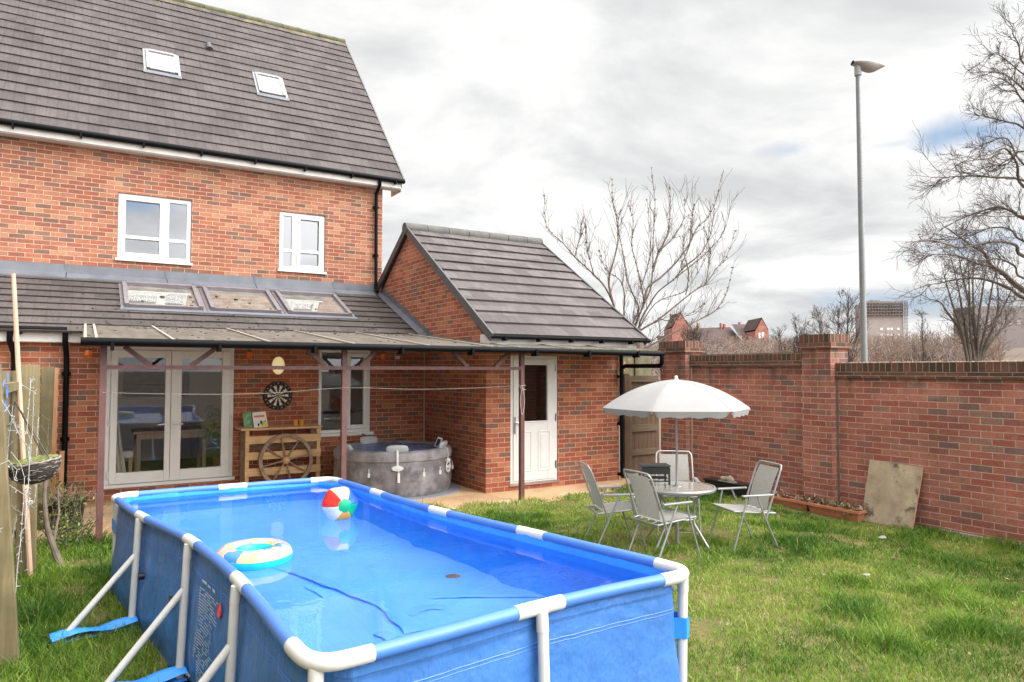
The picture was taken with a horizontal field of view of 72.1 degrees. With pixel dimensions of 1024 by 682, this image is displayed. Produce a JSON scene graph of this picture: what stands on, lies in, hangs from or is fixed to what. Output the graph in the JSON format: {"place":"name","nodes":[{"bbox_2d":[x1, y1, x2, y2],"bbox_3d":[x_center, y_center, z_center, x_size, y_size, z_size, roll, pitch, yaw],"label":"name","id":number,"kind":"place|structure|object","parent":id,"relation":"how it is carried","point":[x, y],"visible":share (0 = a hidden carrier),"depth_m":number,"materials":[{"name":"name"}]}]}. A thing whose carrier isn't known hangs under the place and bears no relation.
{"place":"outdoors","nodes":[
{"label":"outdoors","id":0,"kind":"place"},
{"bbox_2d":[123,449,133,471],"bbox_3d":[-5.965,1.891,10.678,0.370,0.458,0.350,2,-3,-31],"label":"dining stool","id":1,"kind":"object","parent":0,"point":[128,454],"visible":0.38,"depth_m":10.63,"materials":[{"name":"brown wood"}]},
{"bbox_2d":[36,476,659,544],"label":"patio","id":2,"kind":"structure","parent":0,"point":[466,494],"depth_m":10.28,"materials":[{"name":"beige stone"}]},
{"bbox_2d":[58,451,64,496],"bbox_3d":[-5.771,1.810,8.919,0.150,0.820,0.040,2,-3,-31],"label":"short stake","id":3,"kind":"object","parent":2,"relation":"on","point":[61,471],"visible":0.36,"depth_m":8.94,"materials":[{"name":"brown wood"}]},
{"bbox_2d":[37,483,95,530],"bbox_3d":[-5.237,1.933,8.218,0.645,0.508,0.718,2,-3,-31],"label":"shrub","id":4,"kind":"object","parent":2,"relation":"on","point":[54,505],"visible":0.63,"depth_m":8.13,"materials":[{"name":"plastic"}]},
{"bbox_2d":[58,512,95,537],"bbox_3d":[-4.810,2.087,7.787,0.438,0.310,0.569,2,-3,-31],"label":"weed","id":5,"kind":"object","parent":2,"relation":"on","point":[74,530],"visible":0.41,"depth_m":7.84,"materials":[{"name":"green plant"}]},
{"bbox_2d":[0,0,432,501],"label":"brick house","id":6,"kind":"structure","parent":2,"relation":"on","point":[177,154],"depth_m":12.67,"materials":[{"name":"brick"}]},
{"bbox_2d":[84,346,92,357],"bbox_3d":[-5.832,0.075,9.691,0.100,0.310,0.097,2,-3,-31],"label":"hanging lantern","id":7,"kind":"object","parent":6,"relation":"hanging from","point":[88,353],"visible":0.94,"depth_m":9.66,"materials":[{"name":"orange glass"}]},
{"bbox_2d":[108,386,125,472],"bbox_3d":[-5.756,1.125,10.280,0.300,1.900,0.059,2,-3,-31],"label":"curtain","id":8,"kind":"object","parent":6,"relation":"hanging from","point":[120,464],"visible":0.14,"depth_m":10.28,"materials":[{"name":"grey fabric"}]},
{"bbox_2d":[115,193,192,265],"bbox_3d":[-6.294,-1.957,12.417,1.220,1.178,0.145,2,-3,-31],"label":"window","id":9,"kind":"structure","parent":6,"relation":"in","point":[163,239],"depth_m":12.43,"materials":[{"name":"plastic"}]},
{"bbox_2d":[123,358,188,396],"bbox_3d":[-6.647,0.668,13.171,1.100,0.750,0.050,2,-3,-31],"label":"window blind","id":10,"kind":"object","parent":6,"relation":"attached to","point":[152,381],"depth_m":13.07,"materials":[{"name":"grey fabric"}]},
{"bbox_2d":[142,48,181,79],"bbox_3d":[-6.987,-5.526,14.040,0.680,0.732,0.652,2,-3,-31],"label":"roof window","id":11,"kind":"structure","parent":6,"relation":"in","point":[157,60],"depth_m":14.01,"materials":[{"name":"grey metal"}]},
{"bbox_2d":[104,346,234,488],"bbox_3d":[-5.046,1.103,10.471,1.750,2.029,0.160,2,-3,-31],"label":"french door","id":12,"kind":"structure","parent":6,"relation":"in","point":[171,473],"depth_m":10.45,"materials":[{"name":"plastic"}]},
{"bbox_2d":[131,426,209,471],"bbox_3d":[-5.545,1.787,11.407,1.100,0.728,0.750,2,-3,-31],"label":"dining table","id":13,"kind":"object","parent":6,"relation":"on","point":[140,434],"visible":0.73,"depth_m":11.27,"materials":[{"name":"brown wood"}]},
{"bbox_2d":[199,405,220,465],"bbox_3d":[-4.708,1.571,11.266,0.610,1.149,0.353,2,-3,-31],"label":"house plant","id":14,"kind":"object","parent":6,"relation":"on","point":[216,461],"visible":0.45,"depth_m":11.23,"materials":[{"name":"green plant"}]},
{"bbox_2d":[246,349,252,357],"bbox_3d":[-4.025,0.113,10.790,0.100,0.310,0.097,2,-3,-31],"label":"hanging lantern","id":15,"kind":"object","parent":6,"relation":"hanging from","point":[249,353],"visible":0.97,"depth_m":10.75,"materials":[{"name":"orange glass"}]},
{"bbox_2d":[252,72,289,101],"bbox_3d":[-5.190,-5.461,15.114,0.660,0.753,0.671,2,-3,-31],"label":"roof window","id":16,"kind":"structure","parent":6,"relation":"in","point":[265,83],"depth_m":15.08,"materials":[{"name":"grey metal"}]},
{"bbox_2d":[263,381,291,409],"bbox_3d":[-3.743,0.873,11.247,0.452,0.452,0.032,2,-3,-31],"label":"dartboard","id":17,"kind":"object","parent":6,"relation":"attached to","point":[273,399],"visible":1,"depth_m":11.23,"materials":[{"name":"black"}]},
{"bbox_2d":[271,357,284,373],"bbox_3d":[-3.729,0.393,11.247,0.212,0.300,0.085,2,-3,-31],"label":"wall light","id":18,"kind":"object","parent":6,"relation":"attached to","point":[278,361],"visible":0.73,"depth_m":11.22,"materials":[{"name":"beige glass"}]},
{"bbox_2d":[277,211,326,274],"bbox_3d":[-4.099,-1.906,13.752,0.940,1.163,0.145,2,-3,-31],"label":"window","id":19,"kind":"structure","parent":6,"relation":"in","point":[295,250],"depth_m":13.70,"materials":[{"name":"plastic"}]},
{"bbox_2d":[321,353,362,429],"bbox_3d":[-3.760,1.142,13.639,2.380,2.050,0.620,2,-3,-31],"label":"kitchen unit","id":20,"kind":"object","parent":6,"relation":"in","point":[330,419],"visible":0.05,"depth_m":13.75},
{"bbox_2d":[331,399,340,410],"bbox_3d":[-3.434,1.248,13.796,0.206,0.228,0.200,0,-2,12],"label":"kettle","id":21,"kind":"object","parent":20,"relation":"on","point":[336,404],"visible":0.81,"depth_m":13.73,"materials":[{"name":"black plastic"}]},
{"bbox_2d":[318,350,373,436],"bbox_3d":[-2.811,0.869,11.860,0.970,1.441,0.140,2,-3,-31],"label":"window","id":22,"kind":"structure","parent":6,"relation":"in","point":[356,429],"depth_m":11.92,"materials":[{"name":"plastic"}]},
{"bbox_2d":[380,351,385,359],"bbox_3d":[-2.180,0.162,11.912,0.100,0.310,0.097,2,-3,-31],"label":"hanging lantern","id":23,"kind":"object","parent":6,"relation":"hanging from","point":[383,356],"visible":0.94,"depth_m":11.88,"materials":[{"name":"orange glass"}]},
{"bbox_2d":[235,424,322,482],"bbox_3d":[-3.635,1.820,10.979,1.220,0.974,0.495,2,-3,-31],"label":"pallet bar","id":24,"kind":"object","parent":2,"relation":"on","point":[246,473],"visible":0.73,"depth_m":10.86,"materials":[{"name":"brown wood"}]},
{"bbox_2d":[242,412,252,427],"bbox_3d":[-4.041,1.212,10.758,0.150,0.236,0.100,2,-3,-31],"label":"green book","id":25,"kind":"object","parent":24,"relation":"on","point":[247,420],"visible":0.96,"depth_m":10.74,"materials":[{"name":"green paper"}]},
{"bbox_2d":[252,411,267,427],"bbox_3d":[-3.870,1.209,10.804,0.220,0.250,0.096,2,-3,-31],"label":"cocktail magazine","id":26,"kind":"object","parent":24,"relation":"on","point":[259,419],"visible":0.98,"depth_m":10.80,"materials":[{"name":"white paper"}]},
{"bbox_2d":[258,433,312,480],"bbox_3d":[-3.451,1.824,10.763,0.810,0.810,0.105,2,-3,-31],"label":"wagon wheel","id":27,"kind":"object","parent":24,"relation":"attached to","point":[286,460],"visible":0.9,"depth_m":10.76,"materials":[{"name":"brown wood"}]},
{"bbox_2d":[293,419,297,425],"bbox_3d":[-3.403,1.285,11.063,0.074,0.098,0.073,2,-3,-31],"label":"amber glass","id":28,"kind":"object","parent":24,"relation":"on","point":[295,422],"visible":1,"depth_m":11.04,"materials":[{"name":"orange glass"}]},
{"bbox_2d":[299,419,303,425],"bbox_3d":[-3.326,1.287,11.110,0.074,0.098,0.073,2,-3,-31],"label":"amber glass","id":29,"kind":"object","parent":24,"relation":"on","point":[301,422],"visible":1,"depth_m":11.08,"materials":[{"name":"orange glass"}]},
{"bbox_2d":[80,324,664,547],"bbox_3d":[-1.720,1.041,10.361,7.935,2.488,3.025,2,-3,-31],"label":"pergola canopy","id":30,"kind":"object","parent":2,"relation":"on","point":[125,338],"visible":0.98,"depth_m":8.81,"materials":[{"name":"black plastic"}]},
{"bbox_2d":[69,282,494,346],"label":"leaf litter","id":31,"kind":"object","parent":30,"relation":"on","point":[249,327],"visible":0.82,"depth_m":10.74,"materials":[{"name":"brown plant"}]},
{"bbox_2d":[103,385,525,413],"bbox_3d":[-2.049,0.787,8.750,5.267,0.428,0.018,2,-3,-31],"label":"washing line","id":32,"kind":"object","parent":30,"relation":"attached to","point":[389,388],"visible":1,"depth_m":9.58,"materials":[{"name":"fabric"}]},
{"bbox_2d":[407,482,460,499],"bbox_3d":[-1.859,2.306,11.001,2.120,0.012,2.120,2,-3,-31],"label":"floor mat","id":33,"kind":"object","parent":2,"relation":"on","point":[453,488],"visible":0.16,"depth_m":10.53,"materials":[{"name":"grey plastic"}]},
{"bbox_2d":[333,436,452,497],"bbox_3d":[-1.859,1.897,11.015,1.829,0.814,1.837,2,-3,-31],"label":"hot tub","id":34,"kind":"object","parent":33,"relation":"on","point":[406,468],"visible":0.96,"depth_m":10.26,"materials":[{"name":"grey plastic"}]},
{"bbox_2d":[378,222,650,492],"bbox_3d":[-0.694,0.134,14.049,3.162,4.707,6.672,2,-3,-31],"label":"brick annex","id":35,"kind":"object","parent":2,"relation":"on","point":[476,286],"visible":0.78,"depth_m":11.68,"materials":[{"name":"brick"}]},
{"bbox_2d":[509,355,559,486],"bbox_3d":[0.355,1.244,11.137,0.935,2.022,0.144,2,-3,-31],"label":"back door","id":36,"kind":"structure","parent":35,"relation":"in","point":[540,371],"depth_m":11.17,"materials":[{"name":"plastic"}]},
{"bbox_2d":[619,355,650,421],"bbox_3d":[2.164,0.847,12.949,1.070,1.300,0.060,2,-3,-31],"label":"mossy panel","id":37,"kind":"object","parent":35,"relation":"attached to","point":[638,371],"depth_m":13.03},
{"bbox_2d":[0,479,1023,681],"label":"lawn","id":38,"kind":"structure","parent":0,"point":[703,625],"depth_m":5.43,"materials":[{"name":"green plant"}]},
{"bbox_2d":[11,274,32,577],"bbox_3d":[-4.312,0.754,6.195,0.229,2.693,0.044,2,-3,-31],"label":"washing line prop","id":39,"kind":"object","parent":38,"relation":"on","point":[29,565],"visible":0.67,"depth_m":6.18,"materials":[{"name":"beige wood"}]},
{"bbox_2d":[0,364,58,669],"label":"garden fence","id":40,"kind":"object","parent":38,"relation":"on","point":[47,405],"visible":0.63,"depth_m":6.24,"materials":[{"name":"brown wood"}]},
{"bbox_2d":[0,378,49,586],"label":"string lights","id":41,"kind":"object","parent":40,"relation":"hanging from","point":[28,479],"visible":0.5,"depth_m":4.87,"materials":[{"name":"white plastic"}]},
{"bbox_2d":[7,401,61,484],"bbox_3d":[-3.888,0.826,5.724,0.395,0.678,0.396,2,-3,-31],"label":"hanging basket","id":42,"kind":"object","parent":40,"relation":"hanging from","point":[43,468],"visible":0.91,"depth_m":5.63,"materials":[{"name":"wicker"}]},
{"bbox_2d":[42,480,63,565],"bbox_3d":[-4.413,1.720,6.758,0.167,0.903,0.458,2,-3,-42],"label":"bare stump","id":43,"kind":"object","parent":38,"relation":"on","point":[55,551],"visible":0.79,"depth_m":6.72,"materials":[{"name":"wood"}]},
{"bbox_2d":[37,470,87,541],"bbox_3d":[-4.908,1.773,7.577,0.584,0.789,0.612,2,-3,-31],"label":"leafy shrub","id":44,"kind":"object","parent":38,"relation":"on","point":[65,505],"visible":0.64,"depth_m":7.56,"materials":[{"name":"green plant"}]},
{"bbox_2d":[38,496,111,549],"bbox_3d":[-4.479,1.870,7.197,0.612,0.566,0.841,0,-2,-6],"label":"thorny shrub","id":45,"kind":"object","parent":38,"relation":"on","point":[68,537],"visible":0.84,"depth_m":7.15,"materials":[{"name":"green plant"}]},
{"bbox_2d":[49,477,689,681],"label":"frame pool","id":46,"kind":"structure","parent":38,"relation":"on","point":[187,609],"depth_m":3.29,"materials":[{"name":"blue plastic"}]},
{"bbox_2d":[117,485,674,680],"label":"water","id":47,"kind":"structure","parent":46,"relation":"in","point":[371,571],"depth_m":3.84,"materials":[{"name":"blue liquid"}]},
{"bbox_2d":[216,538,292,570],"bbox_3d":[-1.469,1.225,4.008,0.420,0.130,0.420,2,-3,-31],"label":"swim ring","id":48,"kind":"object","parent":47,"relation":"on","point":[254,554],"visible":0.77,"depth_m":3.89,"materials":[{"name":"white plastic"}]},
{"bbox_2d":[321,487,357,520],"bbox_3d":[-1.289,1.219,5.261,0.265,0.250,0.257,2,-3,-31],"label":"beach ball","id":49,"kind":"object","parent":47,"relation":"on","point":[339,503],"visible":0.98,"depth_m":5.17,"materials":[{"name":"multicoloured plastic"}]},
{"bbox_2d":[445,574,460,577],"bbox_3d":[-0.307,1.220,3.660,0.078,0.006,0.078,0,-2,-9],"label":"floating leaf","id":50,"kind":"object","parent":47,"relation":"on","point":[452,576],"visible":1,"depth_m":3.65,"materials":[{"name":"brown plant"}]},
{"bbox_2d":[578,461,646,547],"bbox_3d":[1.060,1.738,7.546,0.633,0.878,0.514,0,-2,-10],"label":"folding chair","id":51,"kind":"object","parent":38,"relation":"on","point":[597,501],"visible":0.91,"depth_m":7.51,"materials":[{"name":"grey fabric"}]},
{"bbox_2d":[623,469,700,557],"bbox_3d":[1.484,1.718,7.043,0.633,0.878,0.514,1,-3,-28],"label":"folding chair","id":52,"kind":"object","parent":38,"relation":"on","point":[648,502],"visible":0.94,"depth_m":6.95,"materials":[{"name":"grey fabric"}]},
{"bbox_2d":[602,376,750,542],"bbox_3d":[1.765,1.262,7.541,1.425,1.782,1.592,2,-3,-31],"label":"parasol","id":53,"kind":"object","parent":38,"relation":"on","point":[676,398],"visible":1,"depth_m":7.12,"materials":[{"name":"fabric"}]},
{"bbox_2d":[654,450,700,533],"bbox_3d":[1.946,1.772,8.337,0.514,0.878,0.633,0,-2,8],"label":"folding chair","id":54,"kind":"object","parent":38,"relation":"on","point":[683,467],"visible":0.36,"depth_m":8.55,"materials":[{"name":"grey fabric"}]},
{"bbox_2d":[647,480,716,550],"bbox_3d":[1.764,1.863,7.516,0.816,0.636,0.816,2,-3,-31],"label":"garden table","id":55,"kind":"object","parent":38,"relation":"on","point":[686,488],"visible":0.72,"depth_m":7.36,"materials":[{"name":"white glass"}]},
{"bbox_2d":[638,463,670,484],"bbox_3d":[1.548,1.445,7.652,0.314,0.209,0.235,0,-2,0],"label":"portable barbecue","id":56,"kind":"object","parent":55,"relation":"on","point":[656,468],"visible":0.83,"depth_m":7.54,"materials":[{"name":"grey metal"}]},
{"bbox_2d":[703,477,751,498],"bbox_3d":[3.220,2.193,10.480,0.210,0.210,0.820,2,-3,-31],"label":"black trough","id":57,"kind":"object","parent":38,"relation":"on","point":[716,483],"visible":0.48,"depth_m":10.36,"materials":[{"name":"plastic"}]},
{"bbox_2d":[718,475,736,482],"bbox_3d":[3.192,2.040,10.428,0.100,0.114,0.290,2,-3,-31],"label":"rock","id":58,"kind":"object","parent":57,"relation":"on","point":[729,479],"visible":1,"depth_m":10.37,"materials":[{"name":"stone"}]},
{"bbox_2d":[709,460,781,550],"bbox_3d":[2.493,1.738,7.501,0.633,0.878,0.514,1,-2,-15],"label":"folding chair","id":59,"kind":"object","parent":38,"relation":"on","point":[762,484],"visible":0.98,"depth_m":7.53,"materials":[{"name":"grey fabric"}]},
{"bbox_2d":[506,500,1023,670],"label":"fallen leaves","id":60,"kind":"object","parent":38,"relation":"on","point":[848,614],"visible":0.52,"depth_m":5.46,"materials":[{"name":"brown plant"}]},
{"bbox_2d":[768,488,866,521],"bbox_3d":[3.927,2.111,9.257,0.226,0.274,1.471,2,-3,-31],"label":"terracotta trough","id":61,"kind":"object","parent":38,"relation":"on","point":[821,507],"visible":0.92,"depth_m":9.06,"materials":[{"name":"ceramic"}]},
{"bbox_2d":[658,334,1023,546],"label":"garden wall","id":62,"kind":"structure","parent":38,"relation":"on","point":[823,418],"depth_m":8.91,"materials":[{"name":"brick"}]},
{"bbox_2d":[863,460,923,529],"bbox_3d":[4.559,1.851,8.462,0.165,0.779,0.701,2,-3,-31],"label":"paving slab","id":63,"kind":"object","parent":38,"relation":"on","point":[892,492],"depth_m":8.44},
{"bbox_2d":[190,0,1023,348],"label":"sky","id":64,"kind":"structure","parent":0,"point":[484,108],"materials":[{"name":"white"}]},
{"bbox_2d":[621,374,658,477],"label":"garden gate","id":65,"kind":"structure","parent":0,"point":[641,440],"depth_m":12.34,"materials":[{"name":"brown wood"}]},
{"bbox_2d":[619,418,660,475],"bbox_3d":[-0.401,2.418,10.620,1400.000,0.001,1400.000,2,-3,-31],"label":"ground","id":66,"kind":"structure","parent":0,"point":[659,448],"depth_m":18.28,"materials":[{"name":"beige concrete"}]},
{"bbox_2d":[540,167,746,348],"bbox_3d":[2.932,-0.647,14.800,4.534,6.440,2.089,0,-2,-6],"label":"bare tree","id":67,"kind":"object","parent":66,"relation":"on","point":[645,296],"visible":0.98,"depth_m":15.05,"materials":[{"name":"brown plant"}]},
{"bbox_2d":[657,318,717,354],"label":"bare tree","id":68,"kind":"object","parent":66,"relation":"on","point":[694,333],"visible":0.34,"depth_m":42.10,"materials":[{"name":"brown plant"}]},
{"bbox_2d":[657,313,769,346],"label":"brick school","id":69,"kind":"object","parent":66,"relation":"on","point":[757,328],"visible":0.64,"depth_m":134.41,"materials":[{"name":"red brick"}]},
{"bbox_2d":[770,324,793,352],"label":"bare tree","id":70,"kind":"object","parent":66,"relation":"on","point":[779,337],"visible":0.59,"depth_m":56.80,"materials":[{"name":"brown plant"}]},
{"bbox_2d":[781,314,814,351],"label":"bare tree","id":71,"kind":"object","parent":66,"relation":"on","point":[797,335],"visible":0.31,"depth_m":52.00,"materials":[{"name":"brown plant"}]},
{"bbox_2d":[787,305,842,351],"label":"bare tree","id":72,"kind":"object","parent":66,"relation":"on","point":[819,320],"visible":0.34,"depth_m":48.42,"materials":[{"name":"brown plant"}]},
{"bbox_2d":[816,287,877,361],"bbox_3d":[18.456,0.282,38.029,3.098,6.575,3.044,0,-2,-9],"label":"bare tree","id":73,"kind":"object","parent":66,"relation":"on","point":[852,321],"visible":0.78,"depth_m":38.39,"materials":[{"name":"brown plant"}]},
{"bbox_2d":[851,59,884,362],"bbox_3d":[8.069,-1.886,15.813,0.647,9.016,0.542,-2,-3,37],"label":"street lamp","id":74,"kind":"object","parent":66,"relation":"on","point":[860,66],"visible":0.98,"depth_m":15.95,"materials":[{"name":"grey metal"}]},
{"bbox_2d":[855,300,908,341],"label":"tower block","id":75,"kind":"structure","parent":66,"relation":"on","point":[883,320],"depth_m":300.56,"materials":[{"name":"grey concrete"}]},
{"bbox_2d":[905,308,943,361],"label":"bare tree","id":76,"kind":"object","parent":66,"relation":"on","point":[923,343],"visible":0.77,"depth_m":49.64,"materials":[{"name":"brown plant"}]},
{"bbox_2d":[881,1,1023,342],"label":"bare tree","id":77,"kind":"object","parent":66,"relation":"on","point":[1003,273],"visible":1,"depth_m":24.02,"materials":[{"name":"brown plant"}]},
{"bbox_2d":[907,227,1023,361],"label":"bare tree","id":78,"kind":"object","parent":66,"relation":"on","point":[978,352],"visible":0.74,"depth_m":32.93,"materials":[{"name":"brown plant"}]},
{"bbox_2d":[953,306,1023,350],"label":"tower block","id":79,"kind":"structure","parent":66,"relation":"on","point":[1016,334],"depth_m":160.24,"materials":[{"name":"grey concrete"}]},
{"bbox_2d":[651,348,1023,377],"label":"hill","id":80,"kind":"structure","parent":0,"point":[1015,351],"depth_m":64.47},
{"bbox_2d":[642,327,1020,380],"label":"scrub thicket","id":81,"kind":"object","parent":80,"relation":"on","point":[950,354],"visible":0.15,"depth_m":58.63,"materials":[{"name":"brown plant"}]},
{"bbox_2d":[824,302,858,351],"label":"bare tree","id":82,"kind":"object","parent":80,"relation":"on","point":[838,312],"visible":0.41,"depth_m":44.44,"materials":[{"name":"brown plant"}]}
]}

